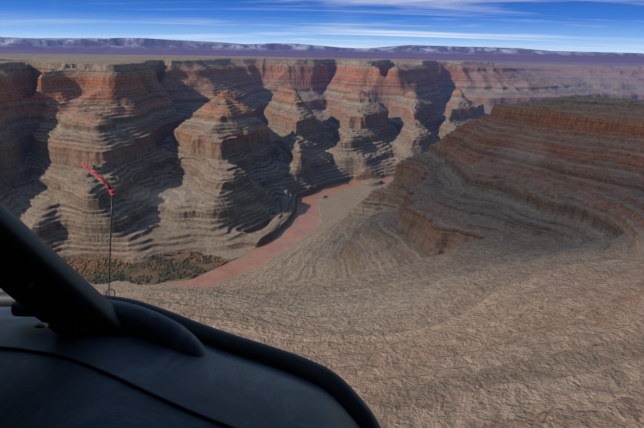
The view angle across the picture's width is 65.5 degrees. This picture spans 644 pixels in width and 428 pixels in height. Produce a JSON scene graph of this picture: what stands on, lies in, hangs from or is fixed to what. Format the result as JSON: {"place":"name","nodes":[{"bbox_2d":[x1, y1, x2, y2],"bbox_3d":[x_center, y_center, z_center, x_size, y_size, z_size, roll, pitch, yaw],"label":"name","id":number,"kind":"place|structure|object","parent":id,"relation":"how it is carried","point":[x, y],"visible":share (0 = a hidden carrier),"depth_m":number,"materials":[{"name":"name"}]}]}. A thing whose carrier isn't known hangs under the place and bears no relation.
{"place":"outdoors","nodes":[
{"label":"outdoors","id":0,"kind":"place"},
{"bbox_2d":[0,202,380,427],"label":"helicopter cockpit","id":1,"kind":"object","parent":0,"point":[77,350],"visible":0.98,"depth_m":0.68,"materials":[{"name":"plastic"}]},
{"bbox_2d":[79,160,115,295],"bbox_3d":[-0.453,0.036,1.007,0.077,0.292,0.018,0,0,-1],"label":"yaw string","id":2,"kind":"object","parent":1,"relation":"attached to","point":[112,191],"depth_m":1.01,"materials":[{"name":"red fabric"}]},
{"bbox_2d":[2,0,643,365],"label":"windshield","id":3,"kind":"object","parent":1,"relation":"attached to","point":[350,156],"visible":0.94,"depth_m":0.93,"materials":[{"name":"clear glass"}]},
{"bbox_2d":[170,178,393,287],"bbox_3d":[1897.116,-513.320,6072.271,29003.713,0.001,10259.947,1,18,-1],"label":"river water","id":4,"kind":"structure","parent":0,"point":[308,218],"depth_m":3739.95,"materials":[{"name":"brown liquid"}]},
{"bbox_2d":[0,37,643,427],"bbox_3d":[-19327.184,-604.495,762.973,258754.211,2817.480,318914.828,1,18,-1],"label":"canyon ground","id":5,"kind":"structure","parent":0,"point":[566,361],"depth_m":3175.22,"materials":[{"name":"brown stone"}]},
{"bbox_2d":[66,251,236,284],"bbox_3d":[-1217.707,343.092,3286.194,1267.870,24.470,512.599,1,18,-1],"label":"riverside brush","id":6,"kind":"object","parent":5,"relation":"on","point":[106,271],"depth_m":3267.47,"materials":[{"name":"green plant"}]},
{"bbox_2d":[0,0,643,52],"label":"sky","id":7,"kind":"structure","parent":0,"point":[621,24],"materials":[{"name":"blue"}]}
]}

